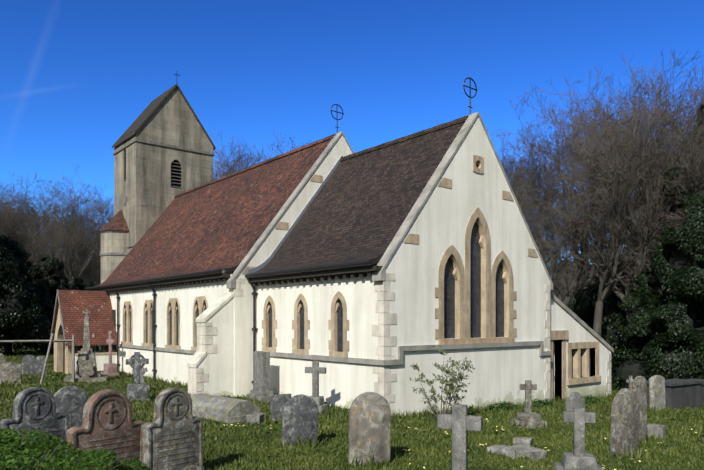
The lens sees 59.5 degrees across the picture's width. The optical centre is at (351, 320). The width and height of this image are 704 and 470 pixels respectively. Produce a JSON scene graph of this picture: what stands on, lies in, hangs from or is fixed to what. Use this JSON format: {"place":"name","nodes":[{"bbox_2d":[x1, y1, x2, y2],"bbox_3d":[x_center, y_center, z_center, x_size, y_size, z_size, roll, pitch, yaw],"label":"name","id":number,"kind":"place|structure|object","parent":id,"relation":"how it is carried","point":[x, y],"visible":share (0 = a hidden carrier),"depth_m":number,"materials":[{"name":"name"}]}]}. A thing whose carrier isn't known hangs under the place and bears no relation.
{"place":"outdoors","nodes":[
{"label":"outdoors","id":0,"kind":"place"},
{"bbox_2d":[52,290,116,345],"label":"porch roof","id":1,"kind":"structure","parent":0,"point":[74,304],"depth_m":30.10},
{"bbox_2d":[54,308,71,374],"bbox_3d":[-14.065,1.123,30.056,0.300,5.070,2.600,0,0,-39],"label":"porch front","id":2,"kind":"object","parent":1,"relation":"attached to","point":[58,356],"visible":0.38,"depth_m":30.54,"materials":[{"name":"stone"}]},
{"bbox_2d":[50,289,65,348],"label":"porch barge boards","id":3,"kind":"object","parent":2,"relation":"attached to","point":[57,295],"visible":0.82,"depth_m":29.68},
{"bbox_2d":[63,342,113,352],"bbox_3d":[-13.175,1.288,30.784,2.000,0.540,2.520,0,0,-39],"label":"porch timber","id":4,"kind":"object","parent":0,"point":[95,347],"visible":0.27,"depth_m":30.06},
{"bbox_2d":[63,353,116,372],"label":"porch dwarf walls","id":5,"kind":"structure","parent":0,"point":[101,360],"depth_m":29.98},
{"bbox_2d":[101,310,115,351],"bbox_3d":[-12.432,1.058,31.392,0.040,3.200,2.080,0,0,-39],"label":"inner porch door","id":6,"kind":"structure","parent":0,"point":[114,320],"depth_m":30.71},
{"bbox_2d":[91,139,331,289],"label":"roof","id":7,"kind":"structure","parent":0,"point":[222,225],"depth_m":27.25,"materials":[{"name":"tile"}]},
{"bbox_2d":[174,134,335,197],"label":"nave ridge tiles","id":8,"kind":"object","parent":7,"relation":"on","point":[266,161],"visible":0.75,"depth_m":28.66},
{"bbox_2d":[0,337,703,469],"bbox_3d":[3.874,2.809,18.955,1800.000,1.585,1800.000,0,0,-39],"label":"ground","id":9,"kind":"structure","parent":0,"point":[210,422],"depth_m":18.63,"materials":[{"name":"green plant"}]},
{"bbox_2d":[0,362,20,384],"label":"headstone","id":10,"kind":"object","parent":9,"relation":"on","point":[9,371],"visible":0.83,"depth_m":23.45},
{"bbox_2d":[0,217,23,353],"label":"evergreen","id":11,"kind":"object","parent":9,"relation":"on","point":[10,269],"depth_m":44.79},
{"bbox_2d":[22,355,35,374],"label":"headstone","id":12,"kind":"object","parent":9,"relation":"on","point":[28,364],"visible":0.6,"depth_m":28.36,"materials":[{"name":"stone"}]},
{"bbox_2d":[0,233,64,355],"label":"evergreen","id":13,"kind":"object","parent":9,"relation":"on","point":[21,286],"depth_m":46.66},
{"bbox_2d":[0,387,68,449],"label":"dark headstone","id":14,"kind":"object","parent":9,"relation":"on","point":[34,408],"visible":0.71,"depth_m":9.44,"materials":[{"name":"stone"}]},
{"bbox_2d":[0,177,71,351],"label":"bare tree","id":15,"kind":"object","parent":9,"relation":"on","point":[10,227],"visible":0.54,"depth_m":51.51,"materials":[{"name":"brown plant"}]},
{"bbox_2d":[0,333,74,383],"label":"wooden rail frame","id":16,"kind":"object","parent":9,"relation":"on","point":[51,340],"visible":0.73,"depth_m":24.51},
{"bbox_2d":[0,182,78,349],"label":"bare tree","id":17,"kind":"object","parent":9,"relation":"on","point":[46,223],"visible":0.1,"depth_m":59.79,"materials":[{"name":"brown plant"}]},
{"bbox_2d":[12,256,67,352],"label":"evergreen","id":18,"kind":"object","parent":9,"relation":"on","point":[44,288],"depth_m":51.58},
{"bbox_2d":[35,356,46,376],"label":"headstone","id":19,"kind":"object","parent":9,"relation":"on","point":[39,362],"visible":0.71,"depth_m":27.36,"materials":[{"name":"stone"}]},
{"bbox_2d":[5,202,100,283],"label":"bare tree","id":20,"kind":"object","parent":9,"relation":"on","point":[64,246],"visible":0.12,"depth_m":79.09,"materials":[{"name":"brown plant"}]},
{"bbox_2d":[0,171,112,280],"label":"bare tree","id":21,"kind":"object","parent":9,"relation":"on","point":[33,210],"visible":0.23,"depth_m":63.27,"materials":[{"name":"brown plant"}]},
{"bbox_2d":[1,166,113,285],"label":"bare tree","id":22,"kind":"object","parent":9,"relation":"on","point":[67,249],"visible":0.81,"depth_m":60.14,"materials":[{"name":"brown plant"}]},
{"bbox_2d":[20,193,99,280],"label":"bare tree","id":23,"kind":"object","parent":9,"relation":"on","point":[58,237],"visible":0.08,"depth_m":75.62,"materials":[{"name":"brown plant"}]},
{"bbox_2d":[35,277,90,349],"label":"evergreen","id":24,"kind":"object","parent":9,"relation":"on","point":[76,280],"depth_m":59.15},
{"bbox_2d":[54,386,88,427],"bbox_3d":[-5.781,1.993,12.620,0.729,1.299,0.100,0,0,-44],"label":"slate headstone","id":25,"kind":"object","parent":9,"relation":"on","point":[71,401],"visible":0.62,"depth_m":12.61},
{"bbox_2d":[0,428,150,469],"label":"bush","id":26,"kind":"object","parent":9,"relation":"on","point":[64,457],"depth_m":5.74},
{"bbox_2d":[48,208,103,286],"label":"bare tree","id":27,"kind":"object","parent":9,"relation":"on","point":[84,261],"visible":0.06,"depth_m":86.42,"materials":[{"name":"brown plant"}]},
{"bbox_2d":[52,219,102,281],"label":"bare tree","id":28,"kind":"object","parent":9,"relation":"on","point":[90,243],"visible":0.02,"depth_m":69.96,"materials":[{"name":"brown plant"}]},
{"bbox_2d":[64,308,107,381],"bbox_3d":[-11.205,1.070,25.986,1.600,3.156,1.600,0,0,-19],"label":"tall memorial shaft","id":29,"kind":"object","parent":9,"relation":"on","point":[86,369],"visible":0.94,"depth_m":25.59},
{"bbox_2d":[61,192,113,286],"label":"bare tree","id":30,"kind":"object","parent":9,"relation":"on","point":[93,284],"visible":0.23,"depth_m":78.96,"materials":[{"name":"brown plant"}]},
{"bbox_2d":[66,390,144,469],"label":"gravestone","id":31,"kind":"object","parent":9,"relation":"on","point":[109,423],"visible":0.83,"depth_m":8.53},
{"bbox_2d":[101,331,118,375],"bbox_3d":[-11.431,1.595,29.110,0.600,2.220,0.875,0,0,-39],"label":"cross gravestone","id":32,"kind":"object","parent":9,"relation":"on","point":[110,368],"visible":0.92,"depth_m":28.96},
{"bbox_2d":[101,232,127,282],"bbox_3d":[-14.218,-0.767,36.451,1.300,8.850,2.400,0,0,-39],"label":"stair turret","id":33,"kind":"object","parent":9,"relation":"on","point":[114,242],"visible":0.17,"depth_m":35.76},
{"bbox_2d":[98,209,128,232],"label":"turret roof","id":34,"kind":"structure","parent":33,"relation":"on","point":[117,221],"depth_m":35.99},
{"bbox_2d":[100,230,128,256],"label":"turret bands","id":35,"kind":"object","parent":33,"relation":"attached to","point":[110,253],"visible":0.33,"depth_m":35.69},
{"bbox_2d":[126,352,149,401],"bbox_3d":[-6.690,1.797,19.165,0.774,1.632,0.596,0,0,-24],"label":"celtic cross gravestone","id":36,"kind":"object","parent":9,"relation":"on","point":[136,388],"visible":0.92,"depth_m":19.07,"materials":[{"name":"stone"}]},
{"bbox_2d":[133,364,152,390],"bbox_3d":[-7.511,2.134,22.050,0.708,1.206,0.436,0,0,-6],"label":"pale celtic cross","id":37,"kind":"object","parent":9,"relation":"on","point":[143,370],"visible":0.35,"depth_m":22.09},
{"bbox_2d":[114,87,212,252],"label":"church tower","id":38,"kind":"structure","parent":9,"relation":"on","point":[171,120],"depth_m":36.15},
{"bbox_2d":[124,149,180,187],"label":"louvres","id":39,"kind":"object","parent":38,"relation":"in","point":[174,182],"visible":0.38,"depth_m":36.50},
{"bbox_2d":[112,84,215,149],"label":"tower roof","id":40,"kind":"structure","parent":38,"relation":"on","point":[143,117],"depth_m":36.76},
{"bbox_2d":[113,138,214,247],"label":"tower strings","id":41,"kind":"object","parent":38,"relation":"attached to","point":[153,143],"visible":0.56,"depth_m":36.19},
{"bbox_2d":[131,142,212,246],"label":"quoins","id":42,"kind":"object","parent":38,"relation":"attached to","point":[139,153],"visible":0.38,"depth_m":35.07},
{"bbox_2d":[99,274,231,384],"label":"church wall","id":43,"kind":"structure","parent":9,"relation":"on","point":[170,366],"depth_m":25.90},
{"bbox_2d":[118,344,195,353],"bbox_3d":[-8.008,1.213,25.982,0.080,0.130,11.170,0,0,-39],"label":"string course","id":44,"kind":"object","parent":43,"relation":"attached to","point":[161,349],"visible":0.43,"depth_m":26.12,"materials":[{"name":"stone"}]},
{"bbox_2d":[88,273,229,292],"bbox_3d":[-9.246,-1.507,27.346,0.270,0.250,15.490,0,0,-39],"label":"nave eave timber","id":45,"kind":"object","parent":43,"relation":"attached to","point":[222,277],"visible":0.83,"depth_m":24.75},
{"bbox_2d":[121,341,196,350],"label":"window sills","id":46,"kind":"structure","parent":43,"relation":"attached to","point":[166,346],"depth_m":25.67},
{"bbox_2d":[123,296,207,346],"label":"window surrounds","id":47,"kind":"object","parent":43,"relation":"attached to","point":[172,302],"depth_m":25.64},
{"bbox_2d":[125,302,206,346],"bbox_3d":[-8.143,0.108,26.321,0.001,1.800,8.960,0,0,-39],"label":"window glass","id":48,"kind":"object","parent":47,"relation":"in","point":[177,326],"visible":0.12,"depth_m":25.52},
{"bbox_2d":[85,269,257,389],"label":"gutters and downpipes","id":49,"kind":"object","parent":43,"relation":"attached to","point":[254,328],"visible":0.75,"depth_m":26.43,"materials":[{"name":"black metal"}]},
{"bbox_2d":[187,292,233,396],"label":"buttress","id":50,"kind":"structure","parent":43,"relation":"attached to","point":[218,367],"depth_m":20.83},
{"bbox_2d":[141,387,203,469],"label":"grey headstone","id":51,"kind":"object","parent":9,"relation":"on","point":[172,436],"visible":1,"depth_m":8.99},
{"bbox_2d":[190,393,265,422],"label":"tomb slab","id":52,"kind":"structure","parent":9,"relation":"on","point":[221,408],"depth_m":15.63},
{"bbox_2d":[210,133,267,180],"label":"bare tree","id":53,"kind":"object","parent":9,"relation":"on","point":[223,174],"visible":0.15,"depth_m":55.41,"materials":[{"name":"brown plant"}]},
{"bbox_2d":[246,413,263,423],"bbox_3d":[-2.366,2.474,15.192,0.391,0.337,0.286,0,0,24],"label":"stone","id":54,"kind":"object","parent":9,"relation":"on","point":[254,417],"visible":0.57,"depth_m":15.09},
{"bbox_2d":[247,351,272,402],"bbox_3d":[-2.930,1.873,19.978,0.600,1.720,0.880,0,0,-39],"label":"memorial tablet","id":55,"kind":"object","parent":9,"relation":"on","point":[262,391],"visible":0.79,"depth_m":19.79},
{"bbox_2d":[214,130,311,179],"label":"bare tree","id":56,"kind":"object","parent":9,"relation":"on","point":[256,154],"visible":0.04,"depth_m":58.10,"materials":[{"name":"brown plant"}]},
{"bbox_2d":[270,394,290,421],"bbox_3d":[-1.760,2.329,15.359,0.550,0.973,0.202,0,0,-34],"label":"dark headstone","id":57,"kind":"object","parent":9,"relation":"on","point":[278,402],"visible":0.5,"depth_m":15.25,"materials":[{"name":"stone"}]},
{"bbox_2d":[282,394,317,446],"bbox_3d":[-1.036,2.121,12.298,0.742,1.292,0.189,0,0,-27],"label":"slate headstone","id":58,"kind":"object","parent":9,"relation":"on","point":[300,415],"visible":0.83,"depth_m":12.23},
{"bbox_2d":[230,135,377,396],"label":"gable wall","id":59,"kind":"structure","parent":9,"relation":"on","point":[243,344],"depth_m":21.65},
{"bbox_2d":[230,278,244,295],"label":"quoin stones","id":60,"kind":"object","parent":59,"relation":"attached to","point":[237,290],"visible":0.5,"depth_m":21.29,"materials":[{"name":"stone"}]},
{"bbox_2d":[242,174,322,273],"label":"stone blocks","id":61,"kind":"structure","parent":59,"relation":"attached to","point":[285,225],"depth_m":22.51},
{"bbox_2d":[226,131,353,288],"bbox_3d":[-0.495,-4.279,24.298,9.700,6.326,0.350,0,0,-39],"label":"gable coping","id":62,"kind":"object","parent":59,"relation":"on","point":[230,282],"visible":0.53,"depth_m":22.54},
{"bbox_2d":[248,156,342,273],"bbox_3d":[-0.394,-4.044,24.174,8.410,4.884,0.030,0,0,-39],"label":"chancel flashing","id":63,"kind":"object","parent":59,"relation":"attached to","point":[259,267],"visible":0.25,"depth_m":22.73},
{"bbox_2d":[255,276,375,408],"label":"church wall","id":64,"kind":"structure","parent":9,"relation":"on","point":[345,384],"depth_m":18.54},
{"bbox_2d":[262,347,347,356],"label":"window sills","id":65,"kind":"structure","parent":64,"relation":"attached to","point":[306,352],"depth_m":19.25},
{"bbox_2d":[262,291,348,351],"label":"window surrounds","id":66,"kind":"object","parent":64,"relation":"attached to","point":[332,322],"depth_m":19.32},
{"bbox_2d":[269,300,342,351],"bbox_3d":[-1.522,0.123,19.528,0.001,1.570,4.260,0,0,-39],"label":"window glass","id":67,"kind":"object","parent":66,"relation":"in","point":[340,329],"visible":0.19,"depth_m":19.55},
{"bbox_2d":[248,265,382,285],"bbox_3d":[-1.398,-1.337,19.021,0.270,0.250,6.737,0,0,-39],"label":"chancel eave timber","id":68,"kind":"object","parent":64,"relation":"attached to","point":[357,272],"visible":0.96,"depth_m":18.39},
{"bbox_2d":[245,260,372,277],"bbox_3d":[-1.582,-1.542,18.890,0.140,0.140,6.607,0,0,-39],"label":"gutter","id":69,"kind":"object","parent":68,"relation":"attached to","point":[328,267],"visible":1,"depth_m":18.29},
{"bbox_2d":[305,361,327,413],"bbox_3d":[-1.009,1.920,17.028,0.620,1.599,0.498,0,0,21],"label":"cross gravestone","id":70,"kind":"object","parent":9,"relation":"on","point":[315,370],"visible":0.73,"depth_m":16.97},
{"bbox_2d":[88,261,593,306],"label":"distant woodland","id":71,"kind":"object","parent":9,"relation":"on","point":[562,296],"depth_m":127.49,"materials":[{"name":"plant"}]},
{"bbox_2d":[348,392,390,465],"bbox_3d":[0.306,1.997,10.605,0.730,1.535,0.173,0,0,-17],"label":"gravestone","id":72,"kind":"object","parent":9,"relation":"on","point":[370,422],"visible":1,"depth_m":10.54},
{"bbox_2d":[410,345,474,417],"bbox_3d":[2.376,1.651,16.219,2.067,2.100,1.552,0,0,-62],"label":"shrub","id":73,"kind":"object","parent":9,"relation":"on","point":[449,391],"depth_m":15.97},
{"bbox_2d":[437,404,482,469],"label":"cross","id":74,"kind":"object","parent":9,"relation":"on","point":[459,421],"visible":1,"depth_m":8.59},
{"bbox_2d":[219,420,703,469],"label":"primrose","id":75,"kind":"object","parent":9,"relation":"on","point":[261,430],"depth_m":13.78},
{"bbox_2d":[376,117,549,416],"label":"gable wall","id":76,"kind":"structure","parent":9,"relation":"on","point":[438,227],"depth_m":18.59,"materials":[{"name":"paint"}]},
{"bbox_2d":[264,341,552,365],"bbox_3d":[1.767,0.948,21.532,7.970,0.500,6.817,0,0,-39],"label":"string course","id":77,"kind":"object","parent":76,"relation":"attached to","point":[402,349],"visible":0.94,"depth_m":18.27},
{"bbox_2d":[372,273,549,414],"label":"corner quoins","id":78,"kind":"object","parent":76,"relation":"attached to","point":[386,320],"visible":0.73,"depth_m":16.60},
{"bbox_2d":[372,112,552,289],"bbox_3d":[3.783,-3.747,19.067,8.090,5.357,0.350,0,0,-39],"label":"gable coping","id":79,"kind":"object","parent":76,"relation":"on","point":[393,246],"visible":0.62,"depth_m":17.87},
{"bbox_2d":[463,77,476,113],"bbox_3d":[3.685,-6.990,19.187,0.660,1.169,0.040,0,0,-39],"label":"cross finial","id":80,"kind":"object","parent":79,"relation":"on","point":[464,86],"visible":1,"depth_m":19.17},
{"bbox_2d":[403,155,538,338],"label":"stone window surrounds","id":81,"kind":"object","parent":76,"relation":"attached to","point":[461,275],"depth_m":19.06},
{"bbox_2d":[444,222,503,338],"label":"lancet windows","id":82,"kind":"structure","parent":81,"relation":"in","point":[475,296],"depth_m":19.13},
{"bbox_2d":[438,337,513,344],"bbox_3d":[3.890,0.618,18.936,3.560,0.160,0.050,0,0,-39],"label":"window sill","id":83,"kind":"structure","parent":76,"relation":"attached to","point":[474,340],"depth_m":18.78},
{"bbox_2d":[487,444,515,458],"bbox_3d":[2.928,2.573,11.869,0.580,0.279,0.385,0,0,32],"label":"flat stone","id":84,"kind":"object","parent":9,"relation":"on","point":[507,450],"visible":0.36,"depth_m":11.73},
{"bbox_2d":[438,123,595,288],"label":"bare tree","id":85,"kind":"object","parent":9,"relation":"on","point":[567,255],"visible":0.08,"depth_m":56.13,"materials":[{"name":"brown plant"}]},
{"bbox_2d":[446,395,599,414],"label":"wall weeds","id":86,"kind":"object","parent":9,"relation":"on","point":[502,405],"depth_m":19.13,"materials":[{"name":"green plant"}]},
{"bbox_2d":[513,437,533,445],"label":"stone block","id":87,"kind":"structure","parent":9,"relation":"on","point":[528,441],"depth_m":12.96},
{"bbox_2d":[509,444,546,460],"bbox_3d":[3.311,2.558,11.647,0.426,0.318,0.604,0,0,-33],"label":"flat stone","id":88,"kind":"object","parent":9,"relation":"on","point":[531,452],"visible":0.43,"depth_m":11.49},
{"bbox_2d":[510,380,546,428],"bbox_3d":[4.576,2.200,15.978,0.780,1.295,0.620,0,0,-4],"label":"cross","id":89,"kind":"object","parent":9,"relation":"on","point":[533,418],"visible":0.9,"depth_m":15.93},
{"bbox_2d":[507,153,559,246],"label":"bare tree","id":90,"kind":"object","parent":9,"relation":"on","point":[533,195],"visible":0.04,"depth_m":46.84,"materials":[{"name":"brown plant"}]},
{"bbox_2d":[511,169,589,297],"bbox_3d":[10.234,-3.278,38.119,9.961,13.890,7.523,0,0,33],"label":"bare tree","id":91,"kind":"object","parent":9,"relation":"on","point":[520,202],"visible":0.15,"depth_m":36.61,"materials":[{"name":"brown plant"}]},
{"bbox_2d":[553,254,581,309],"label":"bare tree","id":92,"kind":"object","parent":9,"relation":"on","point":[570,305],"visible":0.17,"depth_m":91.38,"materials":[{"name":"brown plant"}]},
{"bbox_2d":[487,93,657,306],"bbox_3d":[9.956,-3.935,32.982,8.661,14.894,10.000,0,0,-36],"label":"bare tree","id":93,"kind":"object","parent":9,"relation":"on","point":[571,291],"visible":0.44,"depth_m":31.74,"materials":[{"name":"brown plant"}]},
{"bbox_2d":[565,392,584,423],"bbox_3d":[6.080,2.499,16.754,0.613,1.112,0.100,0,0,-24],"label":"headstone","id":94,"kind":"object","parent":9,"relation":"on","point":[575,400],"visible":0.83,"depth_m":16.68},
{"bbox_2d":[552,408,603,469],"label":"cross","id":95,"kind":"object","parent":9,"relation":"on","point":[578,458],"visible":1,"depth_m":10.01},
{"bbox_2d":[503,86,664,365],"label":"bare tree","id":96,"kind":"object","parent":9,"relation":"on","point":[584,107],"visible":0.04,"depth_m":45.48,"materials":[{"name":"brown plant"}]},
{"bbox_2d":[573,260,618,378],"bbox_3d":[15.715,0.020,38.422,5.251,7.931,4.432,0,0,-39],"label":"evergreen","id":97,"kind":"object","parent":9,"relation":"on","point":[591,295],"depth_m":38.93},
{"bbox_2d":[510,66,703,360],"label":"bare tree","id":98,"kind":"object","parent":9,"relation":"on","point":[597,264],"visible":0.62,"depth_m":29.34,"materials":[{"name":"brown plant"}]},
{"bbox_2d":[517,49,703,250],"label":"bare tree","id":99,"kind":"object","parent":9,"relation":"on","point":[644,111],"visible":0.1,"depth_m":39.76,"materials":[{"name":"brown plant"}]},
{"bbox_2d":[531,85,694,288],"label":"bare tree","id":100,"kind":"object","parent":9,"relation":"on","point":[588,280],"depth_m":59.93,"materials":[{"name":"brown plant"}]},
{"bbox_2d":[537,69,703,336],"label":"bare tree","id":101,"kind":"object","parent":9,"relation":"on","point":[606,291],"visible":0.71,"depth_m":28.23,"materials":[{"name":"brown plant"}]},
{"bbox_2d":[610,388,639,456],"bbox_3d":[5.342,2.127,12.047,0.728,1.611,0.165,0,0,-29],"label":"headstone","id":102,"kind":"object","parent":9,"relation":"on","point":[625,415],"visible":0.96,"depth_m":11.96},
{"bbox_2d":[601,220,665,380],"bbox_3d":[14.700,-0.833,31.315,4.629,9.018,4.093,0,0,-39],"label":"evergreen","id":103,"kind":"object","parent":9,"relation":"on","point":[620,313],"depth_m":30.94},
{"bbox_2d":[576,79,703,300],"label":"bare tree","id":104,"kind":"object","parent":9,"relation":"on","point":[671,161],"visible":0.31,"depth_m":28.06,"materials":[{"name":"brown plant"}]},
{"bbox_2d":[632,388,647,439],"bbox_3d":[6.415,2.258,13.799,0.512,1.486,0.186,0,0,-29],"label":"headstone","id":105,"kind":"object","parent":9,"relation":"on","point":[643,424],"visible":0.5,"depth_m":13.80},
{"bbox_2d":[633,376,646,401],"bbox_3d":[9.136,2.481,19.535,0.574,1.438,0.110,0,0,-29],"label":"headstone","id":106,"kind":"object","parent":9,"relation":"on","point":[640,382],"visible":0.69,"depth_m":19.49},
{"bbox_2d":[591,50,703,154],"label":"bare tree","id":107,"kind":"object","parent":9,"relation":"on","point":[651,96],"visible":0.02,"depth_m":50.95,"materials":[{"name":"brown plant"}]},
{"bbox_2d":[602,153,695,378],"bbox_3d":[17.312,-2.852,34.675,7.026,13.295,5.880,0,0,-39],"label":"evergreen","id":108,"kind":"object","parent":9,"relation":"on","point":[607,306],"depth_m":34.53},
{"bbox_2d":[611,269,700,389],"bbox_3d":[14.181,0.664,28.845,4.658,6.159,4.641,0,0,-39],"label":"evergreen","id":109,"kind":"object","parent":9,"relation":"on","point":[643,315],"depth_m":28.60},
{"bbox_2d":[648,424,665,439],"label":"block","id":110,"kind":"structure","parent":9,"relation":"on","point":[658,428],"depth_m":14.36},
{"bbox_2d":[649,375,665,410],"bbox_3d":[9.904,2.500,19.947,0.683,1.463,0.160,0,0,-29],"label":"headstone","id":111,"kind":"object","parent":9,"relation":"on","point":[657,396],"visible":0.77,"depth_m":19.87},
{"bbox_2d":[640,167,703,380],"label":"evergreen","id":112,"kind":"object","parent":9,"relation":"on","point":[674,309],"depth_m":26.25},
{"bbox_2d":[642,103,703,378],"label":"evergreen","id":113,"kind":"object","parent":9,"relation":"on","point":[699,313],"depth_m":30.49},
{"bbox_2d":[647,378,703,408],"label":"chest tomb","id":114,"kind":"object","parent":9,"relation":"on","point":[681,393],"visible":0.58,"depth_m":21.47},
{"bbox_2d":[0,0,703,266],"label":"sky","id":115,"kind":"structure","parent":0,"point":[75,75],"materials":[{"name":"blue"}]},
{"bbox_2d":[250,122,464,277],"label":"roof","id":116,"kind":"structure","parent":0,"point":[359,208],"depth_m":20.05,"materials":[{"name":"tile"}]},
{"bbox_2d":[340,115,468,160],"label":"chancel ridge tiles","id":117,"kind":"object","parent":116,"relation":"on","point":[426,131],"visible":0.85,"depth_m":21.18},
{"bbox_2d":[550,297,610,400],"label":"lean-to wall","id":118,"kind":"structure","parent":0,"point":[561,318],"depth_m":23.05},
{"bbox_2d":[550,330,600,401],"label":"vestry dressings","id":119,"kind":"structure","parent":118,"relation":"attached to","point":[559,336],"depth_m":22.70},
{"bbox_2d":[572,348,590,377],"bbox_3d":[8.643,1.608,23.526,1.770,1.140,0.040,0,0,-39],"label":"window glass","id":120,"kind":"object","parent":119,"relation":"in","point":[581,362],"visible":0.07,"depth_m":23.64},
{"bbox_2d":[550,292,613,352],"bbox_3d":[8.432,0.037,23.393,4.865,2.518,0.620,0,0,-39],"label":"sloped coping","id":121,"kind":"object","parent":118,"relation":"on","point":[579,320],"visible":0.21,"depth_m":23.16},
{"bbox_2d":[606,353,610,394],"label":"corner quoins","id":122,"kind":"object","parent":118,"relation":"attached to","point":[608,366],"visible":0.71,"depth_m":24.56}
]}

